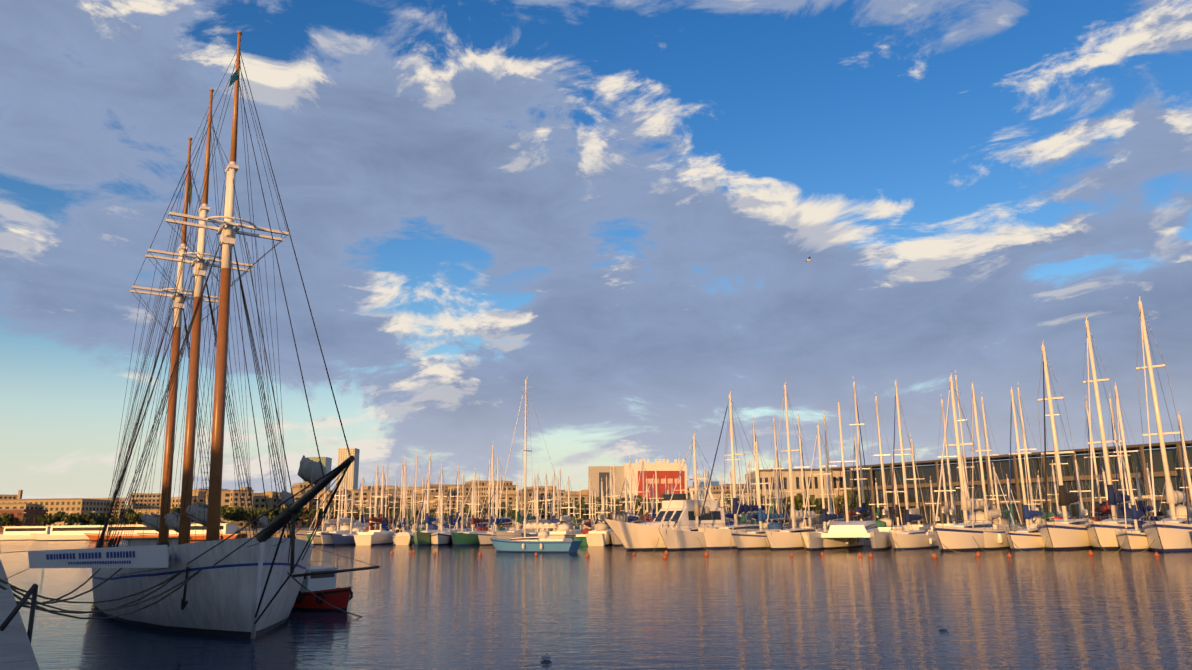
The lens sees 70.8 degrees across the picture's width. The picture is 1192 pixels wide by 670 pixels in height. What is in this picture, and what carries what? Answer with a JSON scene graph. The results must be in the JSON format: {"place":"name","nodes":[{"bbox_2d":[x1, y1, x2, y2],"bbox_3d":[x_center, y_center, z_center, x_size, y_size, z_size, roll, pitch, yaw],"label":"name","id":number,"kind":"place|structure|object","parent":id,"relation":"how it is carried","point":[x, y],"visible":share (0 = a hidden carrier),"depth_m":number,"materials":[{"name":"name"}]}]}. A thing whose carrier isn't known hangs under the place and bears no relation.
{"place":"outdoors","nodes":[
{"label":"outdoors","id":0,"kind":"place"},
{"bbox_2d":[0,559,39,669],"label":"quay pavement","id":1,"kind":"structure","parent":0,"point":[16,651],"depth_m":13.18,"materials":[{"name":"concrete"}]},
{"bbox_2d":[0,584,37,642],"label":"quay ladder and ring","id":2,"kind":"object","parent":1,"relation":"on","point":[33,590],"visible":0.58,"depth_m":14.71,"materials":[{"name":"grey metal"}]},
{"bbox_2d":[0,544,168,579],"bbox_3d":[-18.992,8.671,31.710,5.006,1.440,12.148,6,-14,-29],"label":"banner","id":3,"kind":"object","parent":1,"relation":"on","point":[153,556],"visible":1,"depth_m":33.35,"materials":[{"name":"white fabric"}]},
{"bbox_2d":[0,568,361,618],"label":"mooring lines","id":4,"kind":"object","parent":1,"relation":"on","point":[57,600],"visible":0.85,"depth_m":29.01,"materials":[{"name":"black fabric"}]},
{"bbox_2d":[0,526,453,540],"bbox_3d":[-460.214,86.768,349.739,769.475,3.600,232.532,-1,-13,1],"label":"quay ground","id":5,"kind":"structure","parent":0,"point":[303,530],"depth_m":252.19,"materials":[{"name":"grey concrete"}]},
{"bbox_2d":[23,511,140,524],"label":"quay lamp posts","id":6,"kind":"object","parent":5,"relation":"on","point":[70,515],"visible":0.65,"depth_m":416.83,"materials":[{"name":"grey metal"}]},
{"bbox_2d":[0,505,318,527],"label":"trees","id":7,"kind":"object","parent":5,"relation":"on","point":[60,516],"visible":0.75,"depth_m":437.18,"materials":[{"name":"green plant"}]},
{"bbox_2d":[466,525,557,528],"bbox_3d":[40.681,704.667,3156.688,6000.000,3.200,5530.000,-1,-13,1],"label":"city ground","id":8,"kind":"structure","parent":0,"point":[498,527],"depth_m":458.49,"materials":[{"name":"grey"}]},
{"bbox_2d":[0,490,159,530],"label":"shore buildings","id":9,"kind":"structure","parent":8,"relation":"on","point":[15,509],"depth_m":518.96,"materials":[{"name":"beige stone"}]},
{"bbox_2d":[82,497,160,508],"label":"elevated road bridge","id":10,"kind":"structure","parent":8,"relation":"on","point":[147,498],"depth_m":644.13,"materials":[{"name":"grey concrete"}]},
{"bbox_2d":[303,448,359,489],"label":"skyline towers","id":11,"kind":"structure","parent":8,"relation":"on","point":[353,468],"depth_m":1495.92,"materials":[{"name":"grey concrete"}]},
{"bbox_2d":[0,480,745,528],"bbox_3d":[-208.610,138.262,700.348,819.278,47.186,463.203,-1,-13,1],"label":"buildings","id":12,"kind":"structure","parent":8,"relation":"on","point":[228,497],"depth_m":507.72,"materials":[{"name":"beige stone"}]},
{"bbox_2d":[178,502,587,527],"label":"waterfront trees","id":13,"kind":"object","parent":8,"relation":"on","point":[305,516],"visible":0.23,"depth_m":464.15,"materials":[{"name":"green plant"}]},
{"bbox_2d":[0,540,1191,669],"bbox_3d":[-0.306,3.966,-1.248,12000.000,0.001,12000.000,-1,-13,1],"label":"harbour water","id":14,"kind":"structure","parent":0,"point":[468,607],"depth_m":37.48,"materials":[{"name":"blue liquid"}]},
{"bbox_2d":[0,526,50,539],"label":"tour boat","id":15,"kind":"object","parent":14,"relation":"on","point":[17,532],"visible":0.56,"depth_m":299.40,"materials":[{"name":"white"}]},
{"bbox_2d":[30,525,117,540],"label":"tour boat","id":16,"kind":"object","parent":14,"relation":"on","point":[75,532],"visible":0.5,"depth_m":281.24,"materials":[{"name":"white"}]},
{"bbox_2d":[84,525,158,540],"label":"tour boat","id":17,"kind":"object","parent":14,"relation":"on","point":[136,529],"visible":0.31,"depth_m":263.51,"materials":[{"name":"white"}]},
{"bbox_2d":[137,523,244,540],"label":"tour boat","id":18,"kind":"object","parent":14,"relation":"on","point":[228,529],"visible":0.38,"depth_m":248.52,"materials":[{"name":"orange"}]},
{"bbox_2d":[92,31,379,638],"bbox_3d":[-20.586,-1.026,45.855,8.839,32.084,48.219,9,-16,-36],"label":"sailing ship","id":19,"kind":"object","parent":14,"relation":"on","point":[244,587],"visible":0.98,"depth_m":41.05,"materials":[{"name":"grey"}]},
{"bbox_2d":[292,556,352,610],"bbox_3d":[-14.621,12.644,43.145,6.375,2.950,2.622,-10,-15,35],"label":"small boat","id":20,"kind":"object","parent":14,"relation":"on","point":[323,586],"visible":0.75,"depth_m":41.64,"materials":[{"name":"red"}]},
{"bbox_2d":[310,460,663,545],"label":"sailboats","id":21,"kind":"object","parent":14,"relation":"on","point":[601,534],"visible":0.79,"depth_m":162.50,"materials":[{"name":"white"}]},
{"bbox_2d":[490,375,581,552],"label":"sailboat","id":22,"kind":"object","parent":14,"relation":"on","point":[542,542],"visible":1,"depth_m":118.24,"materials":[{"name":"blue"}]},
{"bbox_2d":[320,454,764,530],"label":"sailboats","id":23,"kind":"object","parent":14,"relation":"on","point":[470,518],"visible":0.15,"depth_m":211.74,"materials":[{"name":"white"}]},
{"bbox_2d":[296,445,791,542],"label":"sailboats","id":24,"kind":"object","parent":14,"relation":"on","point":[306,537],"visible":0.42,"depth_m":181.55,"materials":[{"name":"white"}]},
{"bbox_2d":[307,458,790,533],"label":"sailboats","id":25,"kind":"object","parent":14,"relation":"on","point":[499,528],"visible":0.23,"depth_m":198.55,"materials":[{"name":"white"}]},
{"bbox_2d":[604,475,724,550],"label":"motor yacht","id":26,"kind":"object","parent":14,"relation":"on","point":[645,535],"visible":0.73,"depth_m":123.03,"materials":[{"name":"white"}]},
{"bbox_2d":[659,430,739,549],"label":"yacht","id":27,"kind":"object","parent":14,"relation":"on","point":[685,539],"visible":0.48,"depth_m":120.48,"materials":[{"name":"white"}]},
{"bbox_2d":[723,413,747,525],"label":"yacht","id":28,"kind":"object","parent":14,"relation":"on","point":[730,516],"visible":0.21,"depth_m":154.12,"materials":[{"name":"white"}]},
{"bbox_2d":[697,389,790,548],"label":"yacht","id":29,"kind":"object","parent":14,"relation":"on","point":[719,538],"visible":0.69,"depth_m":128.03,"materials":[{"name":"white"}]},
{"bbox_2d":[540,624,948,660],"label":"gulls","id":30,"kind":"object","parent":14,"relation":"on","point":[545,658],"visible":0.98,"depth_m":25.64,"materials":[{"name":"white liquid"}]},
{"bbox_2d":[747,419,767,523],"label":"yacht","id":31,"kind":"object","parent":14,"relation":"on","point":[754,516],"visible":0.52,"depth_m":153.37,"materials":[{"name":"white"}]},
{"bbox_2d":[731,438,803,548],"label":"yacht","id":32,"kind":"object","parent":14,"relation":"on","point":[755,539],"visible":0.62,"depth_m":122.50,"materials":[{"name":"white"}]},
{"bbox_2d":[390,550,1158,557],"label":"buoys","id":33,"kind":"object","parent":14,"relation":"on","point":[1090,552],"visible":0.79,"depth_m":94.27},
{"bbox_2d":[769,414,791,525],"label":"yacht","id":34,"kind":"object","parent":14,"relation":"on","point":[777,465],"visible":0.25,"depth_m":152.69,"materials":[{"name":"white"}]},
{"bbox_2d":[764,380,827,549],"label":"yacht","id":35,"kind":"object","parent":14,"relation":"on","point":[786,539],"visible":0.75,"depth_m":120.76,"materials":[{"name":"white"}]},
{"bbox_2d":[793,414,818,527],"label":"yacht","id":36,"kind":"object","parent":14,"relation":"on","point":[802,467],"visible":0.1,"depth_m":151.10,"materials":[{"name":"white"}]},
{"bbox_2d":[819,414,844,528],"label":"yacht","id":37,"kind":"object","parent":14,"relation":"on","point":[829,475],"visible":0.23,"depth_m":149.48,"materials":[{"name":"white"}]},
{"bbox_2d":[800,422,864,549],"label":"yacht","id":38,"kind":"object","parent":14,"relation":"on","point":[841,542],"visible":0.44,"depth_m":120.19,"materials":[{"name":"white"}]},
{"bbox_2d":[807,402,891,549],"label":"catamaran","id":39,"kind":"object","parent":14,"relation":"on","point":[878,539],"visible":0.73,"depth_m":115.73,"materials":[{"name":"white"}]},
{"bbox_2d":[849,378,876,540],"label":"yacht","id":40,"kind":"object","parent":14,"relation":"on","point":[858,510],"visible":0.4,"depth_m":149.18,"materials":[{"name":"white"}]},
{"bbox_2d":[871,391,900,532],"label":"yacht","id":41,"kind":"object","parent":14,"relation":"on","point":[886,519],"visible":0.54,"depth_m":146.19,"materials":[{"name":"white"}]},
{"bbox_2d":[894,396,923,526],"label":"yacht","id":42,"kind":"object","parent":14,"relation":"on","point":[904,459],"depth_m":144.56,"materials":[{"name":"white"}]},
{"bbox_2d":[889,377,938,549],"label":"yacht","id":43,"kind":"object","parent":14,"relation":"on","point":[913,538],"visible":0.88,"depth_m":115.16,"materials":[{"name":"white"}]},
{"bbox_2d":[937,396,956,523],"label":"yacht","id":44,"kind":"object","parent":14,"relation":"on","point":[952,511],"visible":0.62,"depth_m":142.34,"materials":[{"name":"white"}]},
{"bbox_2d":[954,370,982,519],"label":"yacht","id":45,"kind":"object","parent":14,"relation":"on","point":[960,420],"visible":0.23,"depth_m":140.42,"materials":[{"name":"white"}]},
{"bbox_2d":[761,434,1191,540],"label":"sailboats","id":46,"kind":"object","parent":14,"relation":"on","point":[899,526],"visible":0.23,"depth_m":134.30,"materials":[{"name":"white"}]},
{"bbox_2d":[651,516,1191,553],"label":"bow lines and ensigns","id":47,"kind":"object","parent":46,"relation":"attached to","point":[1056,518],"visible":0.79,"depth_m":99.25,"materials":[{"name":"red"}]},
{"bbox_2d":[932,370,1020,550],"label":"yacht","id":48,"kind":"object","parent":14,"relation":"on","point":[956,537],"visible":0.85,"depth_m":108.49,"materials":[{"name":"white"}]},
{"bbox_2d":[969,381,1015,549],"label":"yacht","id":49,"kind":"object","parent":14,"relation":"on","point":[991,540],"visible":0.52,"depth_m":112.16,"materials":[{"name":"white"}]},
{"bbox_2d":[979,391,1010,524],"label":"yacht","id":50,"kind":"object","parent":14,"relation":"on","point":[995,521],"visible":0.23,"depth_m":139.66,"materials":[{"name":"white"}]},
{"bbox_2d":[1006,386,1052,549],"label":"yacht","id":51,"kind":"object","parent":14,"relation":"on","point":[1028,537],"visible":0.79,"depth_m":108.09,"materials":[{"name":"white"}]},
{"bbox_2d":[1015,387,1050,527],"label":"yacht","id":52,"kind":"object","parent":14,"relation":"on","point":[1027,462],"visible":0.46,"depth_m":138.13,"materials":[{"name":"white"}]},
{"bbox_2d":[1045,384,1079,518],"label":"yacht","id":53,"kind":"object","parent":14,"relation":"on","point":[1060,463],"visible":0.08,"depth_m":135.18,"materials":[{"name":"white"}]},
{"bbox_2d":[1037,339,1100,549],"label":"yacht","id":54,"kind":"object","parent":14,"relation":"on","point":[1065,533],"visible":0.81,"depth_m":108.20,"materials":[{"name":"white"}]},
{"bbox_2d":[1084,400,1116,516],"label":"yacht","id":55,"kind":"object","parent":14,"relation":"on","point":[1095,467],"visible":0.19,"depth_m":133.82,"materials":[{"name":"white"}]},
{"bbox_2d":[1083,314,1158,549],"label":"yacht","id":56,"kind":"object","parent":14,"relation":"on","point":[1107,530],"visible":0.71,"depth_m":110.02,"materials":[{"name":"white"}]},
{"bbox_2d":[1107,393,1144,519],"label":"yacht","id":57,"kind":"object","parent":14,"relation":"on","point":[1116,443],"visible":0.21,"depth_m":133.94,"materials":[{"name":"white"}]},
{"bbox_2d":[1114,381,1162,550],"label":"yacht","id":58,"kind":"object","parent":14,"relation":"on","point":[1137,538],"visible":0.58,"depth_m":102.96,"materials":[{"name":"white"}]},
{"bbox_2d":[1136,295,1191,551],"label":"yacht","id":59,"kind":"object","parent":14,"relation":"on","point":[1174,528],"visible":0.92,"depth_m":101.86,"materials":[{"name":"white"}]},
{"bbox_2d":[1175,410,1191,540],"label":"yacht","id":60,"kind":"object","parent":14,"relation":"on","point":[1187,468],"visible":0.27,"depth_m":102.63,"materials":[{"name":"white"}]},
{"bbox_2d":[0,0,1191,504],"label":"sky","id":61,"kind":"structure","parent":0,"point":[621,207],"materials":[{"name":"blue"}]},
{"bbox_2d":[570,523,1025,529],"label":"moll espanya ground","id":62,"kind":"structure","parent":0,"point":[1019,524],"depth_m":257.17,"materials":[{"name":"grey concrete"}]},
{"bbox_2d":[588,459,687,526],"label":"building","id":63,"kind":"structure","parent":62,"relation":"on","point":[667,469],"depth_m":340.75,"materials":[{"name":"grey"}]},
{"bbox_2d":[693,481,718,498],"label":"blue gantry","id":64,"kind":"object","parent":62,"relation":"on","point":[714,483],"visible":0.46,"depth_m":293.97,"materials":[{"name":"blue metal"}]},
{"bbox_2d":[549,491,869,524],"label":"trees","id":65,"kind":"object","parent":62,"relation":"on","point":[798,502],"visible":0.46,"depth_m":302.69,"materials":[{"name":"green plant"}]},
{"bbox_2d":[688,469,845,524],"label":"building","id":66,"kind":"structure","parent":62,"relation":"on","point":[798,477],"depth_m":343.48,"materials":[{"name":"beige"}]},
{"bbox_2d":[822,440,1191,523],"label":"building","id":67,"kind":"structure","parent":62,"relation":"on","point":[931,469],"depth_m":262.36,"materials":[{"name":"grey glass"}]}
]}

